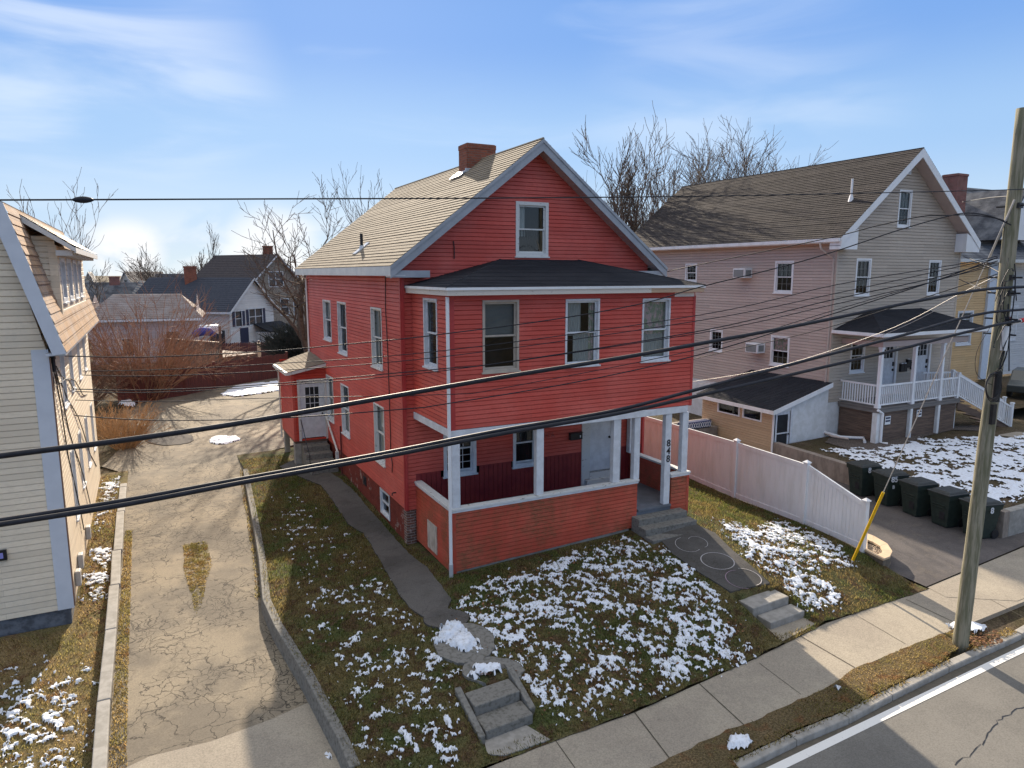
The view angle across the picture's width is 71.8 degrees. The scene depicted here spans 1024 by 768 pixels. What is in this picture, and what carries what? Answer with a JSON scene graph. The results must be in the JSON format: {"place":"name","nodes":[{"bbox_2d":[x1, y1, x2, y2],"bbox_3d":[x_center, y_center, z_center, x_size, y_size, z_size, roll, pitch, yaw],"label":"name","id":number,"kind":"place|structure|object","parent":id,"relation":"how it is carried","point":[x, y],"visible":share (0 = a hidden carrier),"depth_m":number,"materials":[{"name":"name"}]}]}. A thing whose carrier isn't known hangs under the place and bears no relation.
{"place":"outdoors","nodes":[
{"label":"outdoors","id":0,"kind":"place"},
{"bbox_2d":[0,471,127,767],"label":"dry strip","id":1,"kind":"object","parent":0,"point":[41,634],"visible":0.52,"depth_m":13.69,"materials":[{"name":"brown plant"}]},
{"bbox_2d":[0,476,120,767],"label":"side strip snow","id":2,"kind":"structure","parent":1,"relation":"on","point":[46,717],"depth_m":12.74,"materials":[{"name":"white snow"}]},
{"bbox_2d":[80,482,119,623],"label":"dead leaves","id":3,"kind":"object","parent":1,"relation":"on","point":[95,567],"visible":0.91,"depth_m":18.41,"materials":[{"name":"brown plant"}]},
{"bbox_2d":[92,381,128,466],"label":"brush ground","id":4,"kind":"structure","parent":0,"point":[106,452],"depth_m":34.70,"materials":[{"name":"brown plant"}]},
{"bbox_2d":[89,333,151,409],"bbox_3d":[-22.411,-0.484,35.839,6.810,4.176,6.955,3,9,20],"label":"bare shrub","id":5,"kind":"object","parent":4,"relation":"on","point":[97,396],"visible":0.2,"depth_m":36.48,"materials":[{"name":"brown plant"}]},
{"bbox_2d":[95,394,173,449],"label":"dry weeds","id":6,"kind":"object","parent":4,"relation":"on","point":[116,430],"visible":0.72,"depth_m":28.66,"materials":[{"name":"brown plant"}]},
{"bbox_2d":[87,266,252,402],"bbox_3d":[-19.757,-2.677,38.869,12.530,7.486,12.208,3,9,19],"label":"bare shrub","id":7,"kind":"object","parent":4,"relation":"on","point":[169,361],"visible":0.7,"depth_m":38.49,"materials":[{"name":"brown plant"}]},
{"bbox_2d":[145,335,259,379],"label":"bare shrub","id":8,"kind":"object","parent":4,"relation":"on","point":[226,359],"visible":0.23,"depth_m":44.27,"materials":[{"name":"brown plant"}]},
{"bbox_2d":[102,378,307,767],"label":"driveway","id":9,"kind":"structure","parent":0,"point":[215,667],"depth_m":16.25,"materials":[{"name":"concrete"}]},
{"bbox_2d":[147,434,193,444],"bbox_3d":[-14.757,2.332,30.407,1.898,0.030,2.740,-5,10,-27],"label":"asphalt patch","id":10,"kind":"object","parent":9,"relation":"on","point":[178,439],"visible":0.61,"depth_m":30.01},
{"bbox_2d":[182,541,211,613],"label":"drive weeds","id":11,"kind":"object","parent":9,"relation":"on","point":[193,551],"visible":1,"depth_m":17.91,"materials":[{"name":"brown plant"}]},
{"bbox_2d":[116,351,287,405],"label":"stockade fence","id":12,"kind":"object","parent":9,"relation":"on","point":[200,381],"visible":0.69,"depth_m":42.55,"materials":[{"name":"red wood"}]},
{"bbox_2d":[221,381,278,396],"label":"drive snow","id":13,"kind":"structure","parent":9,"relation":"on","point":[241,391],"depth_m":42.14,"materials":[{"name":"white snow"}]},
{"bbox_2d":[126,703,340,767],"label":"driveway apron","id":14,"kind":"object","parent":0,"point":[295,738],"visible":0.67,"depth_m":11.43,"materials":[{"name":"concrete"}]},
{"bbox_2d":[0,0,1023,275],"label":"sky","id":15,"kind":"structure","parent":0,"point":[152,99],"materials":[{"name":"blue"}]},
{"bbox_2d":[84,276,1023,767],"bbox_3d":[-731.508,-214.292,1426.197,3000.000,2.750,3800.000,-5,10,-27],"label":"ground","id":16,"kind":"structure","parent":0,"point":[1012,620],"depth_m":15.99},
{"bbox_2d":[0,201,100,636],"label":"cream house","id":17,"kind":"structure","parent":16,"relation":"on","point":[49,319],"depth_m":14.95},
{"bbox_2d":[7,167,117,251],"bbox_3d":[-19.962,-3.218,30.248,3.546,11.902,5.762,7,11,39],"label":"bare tree","id":18,"kind":"object","parent":16,"relation":"on","point":[72,211],"visible":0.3,"depth_m":30.27,"materials":[{"name":"brown plant"}]},
{"bbox_2d":[92,483,126,767],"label":"concrete curb","id":19,"kind":"structure","parent":16,"relation":"on","point":[101,732],"depth_m":13.80,"materials":[{"name":"grey concrete"}]},
{"bbox_2d":[84,276,138,339],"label":"grey roof house","id":20,"kind":"structure","parent":16,"relation":"on","point":[113,285],"depth_m":84.11,"materials":[{"name":"grey"}]},
{"bbox_2d":[108,529,132,767],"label":"drive edge weeds","id":21,"kind":"object","parent":16,"relation":"on","point":[128,578],"visible":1,"depth_m":13.90,"materials":[{"name":"brown plant"}]},
{"bbox_2d":[115,243,165,281],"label":"bare tree","id":22,"kind":"object","parent":16,"relation":"on","point":[147,272],"visible":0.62,"depth_m":91.01,"materials":[{"name":"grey plant"}]},
{"bbox_2d":[90,294,204,364],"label":"pink house","id":23,"kind":"structure","parent":16,"relation":"on","point":[114,300],"depth_m":56.83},
{"bbox_2d":[165,326,257,367],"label":"raised deck","id":24,"kind":"structure","parent":16,"relation":"on","point":[255,355],"depth_m":48.17,"materials":[{"name":"brown wood"}]},
{"bbox_2d":[135,266,289,348],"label":"white house","id":25,"kind":"structure","parent":16,"relation":"on","point":[241,300],"depth_m":68.42,"materials":[{"name":"white wood"}]},
{"bbox_2d":[197,246,304,325],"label":"stucco house","id":26,"kind":"structure","parent":16,"relation":"on","point":[223,265],"depth_m":81.19,"materials":[{"name":"stone"}]},
{"bbox_2d":[252,318,303,358],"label":"evergreen shrub","id":27,"kind":"object","parent":16,"relation":"on","point":[281,339],"visible":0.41,"depth_m":54.64,"materials":[{"name":"green plant"}]},
{"bbox_2d":[231,172,350,352],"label":"bare tree","id":28,"kind":"object","parent":16,"relation":"on","point":[300,328],"visible":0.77,"depth_m":44.95,"materials":[{"name":"brown plant"}]},
{"bbox_2d":[243,469,359,767],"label":"retaining curb","id":29,"kind":"structure","parent":16,"relation":"on","point":[333,732],"depth_m":13.22,"materials":[{"name":"concrete"}]},
{"bbox_2d":[273,137,705,577],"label":"red house","id":30,"kind":"structure","parent":16,"relation":"on","point":[385,269],"depth_m":18.52,"materials":[{"name":"red wood"}]},
{"bbox_2d":[299,381,325,438],"bbox_3d":[-7.332,0.959,26.032,0.890,2.120,0.120,-5,10,-27],"label":"door","id":31,"kind":"structure","parent":30,"relation":"in","point":[315,426],"depth_m":26.04,"materials":[{"name":"white paint"}]},
{"bbox_2d":[322,299,346,348],"bbox_3d":[-6.306,-2.247,25.308,0.705,2.030,2.102,-5,10,-27],"label":"window","id":32,"kind":"structure","parent":30,"relation":"in","point":[326,306],"depth_m":25.63,"materials":[{"name":"white paint"}]},
{"bbox_2d":[337,301,347,356],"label":"window","id":33,"kind":"structure","parent":30,"relation":"in","point":[343,352],"depth_m":23.71,"materials":[{"name":"white paint"}]},
{"bbox_2d":[340,383,349,439],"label":"window","id":34,"kind":"structure","parent":30,"relation":"in","point":[345,417],"depth_m":24.08,"materials":[{"name":"white paint"}]},
{"bbox_2d":[370,307,382,370],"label":"window","id":35,"kind":"structure","parent":30,"relation":"in","point":[375,313],"depth_m":20.19,"materials":[{"name":"white paint"}]},
{"bbox_2d":[373,402,385,467],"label":"window","id":36,"kind":"structure","parent":30,"relation":"in","point":[379,430],"depth_m":20.59,"materials":[{"name":"white paint"}]},
{"bbox_2d":[422,287,458,370],"bbox_3d":[-1.659,-1.170,16.882,0.705,2.250,1.803,-5,10,-27],"label":"window","id":37,"kind":"structure","parent":30,"relation":"in","point":[428,364],"depth_m":17.05,"materials":[{"name":"white paint"}]},
{"bbox_2d":[441,435,478,478],"bbox_3d":[-1.530,1.748,19.232,1.770,1.960,0.705,-5,10,-27],"label":"window","id":38,"kind":"structure","parent":30,"relation":"in","point":[468,453],"depth_m":19.20,"materials":[{"name":"white paint"}]},
{"bbox_2d":[482,300,520,373],"bbox_3d":[-0.391,-1.097,16.512,1.830,2.240,0.705,-5,10,-27],"label":"window","id":39,"kind":"structure","parent":30,"relation":"in","point":[495,313],"depth_m":16.42,"materials":[{"name":"white glass"}]},
{"bbox_2d":[511,430,533,468],"bbox_3d":[0.246,1.657,20.137,1.620,1.860,0.705,-5,10,-27],"label":"window","id":40,"kind":"structure","parent":30,"relation":"in","point":[523,442],"depth_m":20.01,"materials":[{"name":"white paint"}]},
{"bbox_2d":[514,201,549,257],"bbox_3d":[0.411,-4.154,19.304,1.820,1.960,0.685,-5,10,-27],"label":"window","id":41,"kind":"structure","parent":30,"relation":"in","point":[532,218],"depth_m":19.20,"materials":[{"name":"white glass"}]},
{"bbox_2d":[565,299,600,367],"bbox_3d":[1.581,-1.247,17.510,1.880,2.230,0.705,-5,10,-27],"label":"window","id":42,"kind":"structure","parent":30,"relation":"in","point":[590,322],"depth_m":17.45,"materials":[{"name":"grey glass"}]},
{"bbox_2d":[590,421,610,470],"bbox_3d":[2.640,1.564,21.087,0.790,2.050,0.110,-5,10,-27],"label":"door","id":43,"kind":"structure","parent":30,"relation":"in","point":[600,432],"depth_m":21.14,"materials":[{"name":"white paint"}]},
{"bbox_2d":[640,298,670,362],"bbox_3d":[3.685,-1.394,18.302,0.960,1.645,0.223,-5,10,-27],"label":"window","id":44,"kind":"structure","parent":30,"relation":"in","point":[658,310],"depth_m":18.39,"materials":[{"name":"grey glass"}]},
{"bbox_2d":[569,100,687,232],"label":"bare tree","id":45,"kind":"object","parent":16,"relation":"on","point":[628,181],"visible":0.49,"depth_m":44.10,"materials":[{"name":"brown plant"}]},
{"bbox_2d":[635,118,746,210],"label":"bare tree","id":46,"kind":"object","parent":16,"relation":"on","point":[695,171],"visible":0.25,"depth_m":46.99,"materials":[{"name":"brown plant"}]},
{"bbox_2d":[683,115,799,184],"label":"bare tree","id":47,"kind":"object","parent":16,"relation":"on","point":[746,163],"visible":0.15,"depth_m":48.23,"materials":[{"name":"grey plant"}]},
{"bbox_2d":[664,119,837,188],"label":"bare tree","id":48,"kind":"object","parent":16,"relation":"on","point":[692,183],"visible":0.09,"depth_m":51.24,"materials":[{"name":"brown plant"}]},
{"bbox_2d":[644,416,871,552],"bbox_3d":[5.367,2.298,26.618,0.180,2.276,17.892,-5,10,-27],"label":"white fence","id":49,"kind":"object","parent":16,"relation":"on","point":[805,492],"visible":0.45,"depth_m":21.66,"materials":[{"name":"plastic"}]},
{"bbox_2d":[769,618,823,640],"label":"stone slab","id":50,"kind":"structure","parent":16,"relation":"on","point":[802,623],"depth_m":15.47,"materials":[{"name":"stone"}]},
{"bbox_2d":[635,147,1014,452],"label":"beige house","id":51,"kind":"structure","parent":16,"relation":"on","point":[878,399],"depth_m":30.37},
{"bbox_2d":[769,335,789,367],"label":"window","id":52,"kind":"structure","parent":51,"relation":"in","point":[779,349],"depth_m":31.52,"materials":[{"name":"white plastic"}]},
{"bbox_2d":[772,261,793,293],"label":"window","id":53,"kind":"structure","parent":51,"relation":"in","point":[783,277],"depth_m":31.19,"materials":[{"name":"white plastic"}]},
{"bbox_2d":[773,408,792,443],"bbox_3d":[10.782,1.918,28.223,1.000,1.850,0.090,-5,10,-27],"label":"shed door","id":54,"kind":"structure","parent":51,"relation":"in","point":[783,420],"depth_m":28.25,"materials":[{"name":"white paint"}]},
{"bbox_2d":[848,338,865,373],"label":"window","id":55,"kind":"structure","parent":51,"relation":"in","point":[854,353],"depth_m":29.91,"materials":[{"name":"white plastic"}]},
{"bbox_2d":[853,258,871,296],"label":"window","id":56,"kind":"structure","parent":51,"relation":"in","point":[860,264],"depth_m":29.39,"materials":[{"name":"white plastic"}]},
{"bbox_2d":[881,346,895,390],"bbox_3d":[16.308,-0.649,30.757,0.920,2.200,0.100,-5,10,-27],"label":"door","id":57,"kind":"structure","parent":51,"relation":"in","point":[888,365],"depth_m":30.80,"materials":[{"name":"white paint"}]},
{"bbox_2d":[896,189,912,227],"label":"window","id":58,"kind":"structure","parent":51,"relation":"in","point":[905,199],"depth_m":29.89,"materials":[{"name":"white plastic"}]},
{"bbox_2d":[915,344,928,389],"bbox_3d":[18.378,-0.812,31.803,0.930,2.200,0.100,-5,10,-27],"label":"door","id":59,"kind":"structure","parent":51,"relation":"in","point":[922,359],"depth_m":31.83,"materials":[{"name":"white paint"}]},
{"bbox_2d":[864,533,892,567],"bbox_3d":[9.914,4.620,19.196,0.692,0.495,1.920,4,10,26],"label":"stone planter","id":60,"kind":"object","parent":16,"relation":"on","point":[878,550],"visible":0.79,"depth_m":18.88,"materials":[{"name":"beige stone"}]},
{"bbox_2d":[734,625,1023,767],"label":"kerb","id":61,"kind":"structure","parent":16,"relation":"on","point":[778,748],"depth_m":12.72,"materials":[{"name":"concrete"}]},
{"bbox_2d":[773,442,1023,537],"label":"retaining wall","id":62,"kind":"structure","parent":16,"relation":"on","point":[1010,522],"depth_m":25.44,"materials":[{"name":"concrete"}]},
{"bbox_2d":[826,374,1023,436],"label":"neighbour yard","id":63,"kind":"structure","parent":16,"relation":"attached to","point":[1017,399],"depth_m":38.83,"materials":[{"name":"brown soil"}]},
{"bbox_2d":[942,173,1023,380],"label":"yellow house","id":64,"kind":"structure","parent":63,"relation":"on","point":[987,231],"depth_m":44.59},
{"bbox_2d":[1006,367,1023,396],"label":"parked car","id":65,"kind":"object","parent":63,"relation":"on","point":[1015,384],"visible":1,"depth_m":38.50,"materials":[{"name":"grey paint"}]},
{"bbox_2d":[237,447,926,767],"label":"front lawn","id":66,"kind":"structure","parent":0,"point":[537,724],"depth_m":14.85,"materials":[{"name":"green plant"}]},
{"bbox_2d":[280,460,451,617],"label":"side walk","id":67,"kind":"structure","parent":66,"relation":"on","point":[421,590],"depth_m":18.09,"materials":[{"name":"grey concrete"}]},
{"bbox_2d":[423,608,469,629],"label":"stone slab","id":68,"kind":"structure","parent":66,"relation":"on","point":[434,618],"depth_m":14.57,"materials":[{"name":"grey stone"}]},
{"bbox_2d":[433,623,494,664],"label":"stone slab","id":69,"kind":"structure","parent":66,"relation":"on","point":[449,653],"depth_m":13.52,"materials":[{"name":"stone"}]},
{"bbox_2d":[431,620,482,652],"bbox_3d":[-1.113,4.952,13.825,0.840,0.279,1.170,-5,10,-27],"label":"snow pile","id":70,"kind":"object","parent":69,"relation":"on","point":[459,635],"visible":1,"depth_m":13.76,"materials":[{"name":"white snow"}]},
{"bbox_2d":[462,656,524,686],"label":"stone slab","id":71,"kind":"structure","parent":66,"relation":"on","point":[505,663],"depth_m":13.12,"materials":[{"name":"stone"}]},
{"bbox_2d":[467,662,501,679],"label":"path snow","id":72,"kind":"structure","parent":71,"relation":"on","point":[485,668],"depth_m":12.94,"materials":[{"name":"white snow"}]},
{"bbox_2d":[455,666,534,743],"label":"steps","id":73,"kind":"structure","parent":66,"relation":"on","point":[498,708],"depth_m":12.22,"materials":[{"name":"concrete"}]},
{"bbox_2d":[485,725,549,755],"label":"stone slab","id":74,"kind":"structure","parent":66,"relation":"on","point":[503,740],"depth_m":11.68,"materials":[{"name":"stone"}]},
{"bbox_2d":[271,492,857,767],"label":"lawn snow","id":75,"kind":"structure","parent":66,"relation":"on","point":[797,578],"depth_m":14.99,"materials":[{"name":"white snow"}]},
{"bbox_2d":[456,536,758,714],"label":"dead leaves","id":76,"kind":"object","parent":66,"relation":"on","point":[634,700],"visible":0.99,"depth_m":14.86,"materials":[{"name":"brown plant"}]},
{"bbox_2d":[662,524,769,592],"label":"front walk","id":77,"kind":"structure","parent":66,"relation":"on","point":[712,556],"depth_m":17.28,"materials":[{"name":"grey concrete"}]},
{"bbox_2d":[739,589,804,629],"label":"steps","id":78,"kind":"structure","parent":66,"relation":"on","point":[773,609],"depth_m":15.85,"materials":[{"name":"concrete"}]},
{"bbox_2d":[488,589,1023,767],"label":"sidewalk","id":79,"kind":"structure","parent":0,"point":[693,716],"depth_m":13.27,"materials":[{"name":"concrete"}]},
{"bbox_2d":[651,626,987,767],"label":"verge","id":80,"kind":"structure","parent":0,"point":[711,757],"depth_m":12.58,"materials":[{"name":"brown plant"}]},
{"bbox_2d":[729,627,1016,767],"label":"kerb weeds","id":81,"kind":"object","parent":80,"relation":"on","point":[876,694],"visible":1,"depth_m":13.03,"materials":[{"name":"brown plant"}]},
{"bbox_2d":[952,107,1023,654],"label":"utility pole","id":82,"kind":"object","parent":80,"relation":"on","point":[1000,340],"visible":0.94,"depth_m":13.89,"materials":[{"name":"brown wood"}]},
{"bbox_2d":[0,320,1020,526],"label":"overhead cable","id":83,"kind":"object","parent":82,"relation":"attached to","point":[193,491],"visible":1,"depth_m":8.34,"materials":[{"name":"black rubber"}]},
{"bbox_2d":[0,285,1023,458],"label":"overhead cable","id":84,"kind":"object","parent":82,"relation":"attached to","point":[11,454],"visible":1,"depth_m":8.31,"materials":[{"name":"black rubber"}]},
{"bbox_2d":[0,308,1023,521],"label":"overhead cable","id":85,"kind":"object","parent":82,"relation":"attached to","point":[460,437],"visible":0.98,"depth_m":8.77,"materials":[{"name":"black rubber"}]},
{"bbox_2d":[0,189,1023,202],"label":"power line","id":86,"kind":"object","parent":82,"relation":"attached to","point":[82,199],"visible":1,"depth_m":7.81,"materials":[{"name":"black rubber"}]},
{"bbox_2d":[75,263,994,392],"bbox_3d":[0.100,-1.072,14.105,18.333,2.650,0.018,0,9,2],"label":"service wire","id":87,"kind":"object","parent":82,"relation":"attached to","point":[533,358],"visible":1,"depth_m":14.15,"materials":[{"name":"black rubber"}]},
{"bbox_2d":[75,257,997,420],"bbox_3d":[0.094,-0.841,14.142,18.421,3.331,0.024,0,9,2],"label":"service wire","id":88,"kind":"object","parent":82,"relation":"attached to","point":[549,386],"visible":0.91,"depth_m":14.25,"materials":[{"name":"black rubber"}]},
{"bbox_2d":[75,261,997,390],"bbox_3d":[0.124,-1.117,14.097,18.371,2.638,0.022,0,9,2],"label":"service wire","id":89,"kind":"object","parent":82,"relation":"attached to","point":[542,356],"visible":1,"depth_m":14.15,"materials":[{"name":"black rubber"}]},
{"bbox_2d":[65,212,1010,357],"bbox_3d":[0.143,-1.900,13.974,18.697,2.852,0.024,0,9,2],"label":"service wire","id":90,"kind":"object","parent":82,"relation":"attached to","point":[550,319],"visible":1,"depth_m":14.04,"materials":[{"name":"black rubber"}]},
{"bbox_2d":[80,265,996,401],"bbox_3d":[0.117,-0.963,14.121,18.400,2.794,0.016,0,9,2],"label":"service wire","id":91,"kind":"object","parent":82,"relation":"attached to","point":[520,384],"visible":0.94,"depth_m":14.26,"materials":[{"name":"black rubber"}]},
{"bbox_2d":[86,258,996,376],"bbox_3d":[0.215,-1.290,14.066,18.177,2.397,0.018,0,9,2],"label":"service wire","id":92,"kind":"object","parent":82,"relation":"attached to","point":[551,342],"visible":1,"depth_m":14.11,"materials":[{"name":"black rubber"}]},
{"bbox_2d":[102,256,996,370],"bbox_3d":[0.217,-1.359,14.056,18.165,2.333,0.018,0,9,2],"label":"service wire","id":93,"kind":"object","parent":82,"relation":"attached to","point":[554,336],"visible":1,"depth_m":14.09,"materials":[{"name":"black rubber"}]},
{"bbox_2d":[667,214,1009,271],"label":"service wire","id":94,"kind":"object","parent":82,"relation":"attached to","point":[840,235],"visible":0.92,"depth_m":16.16,"materials":[{"name":"black rubber"}]},
{"bbox_2d":[883,199,1014,492],"bbox_3d":[9.173,-0.385,15.123,0.065,6.672,2.701,-2,9,-13],"label":"guy wire","id":95,"kind":"object","parent":82,"relation":"attached to","point":[1001,229],"visible":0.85,"depth_m":14.58,"materials":[{"name":"metal"}]},
{"bbox_2d":[717,479,1023,585],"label":"neighbour driveway","id":96,"kind":"structure","parent":0,"point":[926,550],"depth_m":20.14,"materials":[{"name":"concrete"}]},
{"bbox_2d":[845,459,882,495],"bbox_3d":[11.961,3.199,24.069,0.910,1.119,0.763,-3,9,-17],"label":"wheeled bin","id":97,"kind":"object","parent":96,"relation":"on","point":[861,480],"visible":0.95,"depth_m":23.83,"materials":[{"name":"green plastic"}]},
{"bbox_2d":[871,468,909,505],"bbox_3d":[12.372,3.381,23.172,0.910,1.119,0.763,-2,9,-13],"label":"wheeled bin","id":98,"kind":"object","parent":96,"relation":"on","point":[892,495],"visible":0.96,"depth_m":22.94,"materials":[{"name":"green plastic"}]},
{"bbox_2d":[898,477,939,515],"bbox_3d":[12.800,3.557,22.308,0.910,1.119,0.763,-3,9,-17],"label":"wheeled bin","id":99,"kind":"object","parent":96,"relation":"on","point":[916,501],"visible":0.98,"depth_m":22.08,"materials":[{"name":"green plastic"}]},
{"bbox_2d":[927,486,970,527],"bbox_3d":[13.228,3.729,21.466,0.910,1.119,0.763,-3,9,-19],"label":"wheeled bin","id":100,"kind":"object","parent":96,"relation":"on","point":[946,508],"visible":0.97,"depth_m":21.24,"materials":[{"name":"green plastic"}]},
{"bbox_2d":[958,497,1004,537],"bbox_3d":[13.684,3.894,20.657,0.910,1.119,0.763,-2,9,-13],"label":"wheeled bin","id":101,"kind":"object","parent":96,"relation":"on","point":[994,507],"visible":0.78,"depth_m":20.43,"materials":[{"name":"green plastic"}]},
{"bbox_2d":[787,653,1023,767],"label":"road","id":102,"kind":"structure","parent":0,"point":[950,727],"depth_m":12.10,"materials":[{"name":"grey asphalt"}]},
{"bbox_2d":[755,639,1023,767],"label":"gutter dirt","id":103,"kind":"structure","parent":102,"relation":"on","point":[945,678],"depth_m":13.18,"materials":[{"name":"brown soil"}]},
{"bbox_2d":[767,645,1023,767],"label":"road edge line","id":104,"kind":"object","parent":102,"relation":"on","point":[848,732],"visible":1,"depth_m":12.70,"materials":[{"name":"paint"}]},
{"bbox_2d":[788,416,1023,508],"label":"neighbour lot","id":105,"kind":"structure","parent":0,"point":[817,445],"depth_m":26.94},
{"bbox_2d":[826,425,979,455],"bbox_3d":[17.049,2.131,29.549,9.852,0.001,3.103,-5,10,-27],"label":"gravel bed","id":106,"kind":"object","parent":105,"relation":"on","point":[853,444],"visible":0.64,"depth_m":28.23,"materials":[{"name":"brown gravel"}]},
{"bbox_2d":[821,432,1023,501],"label":"lot snow","id":107,"kind":"structure","parent":105,"relation":"on","point":[1000,459],"depth_m":25.63,"materials":[{"name":"white snow"}]},
{"bbox_2d":[928,547,1023,600],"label":"neighbour driveway apron","id":108,"kind":"object","parent":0,"point":[1001,578],"visible":0.76,"depth_m":17.82,"materials":[{"name":"concrete"}]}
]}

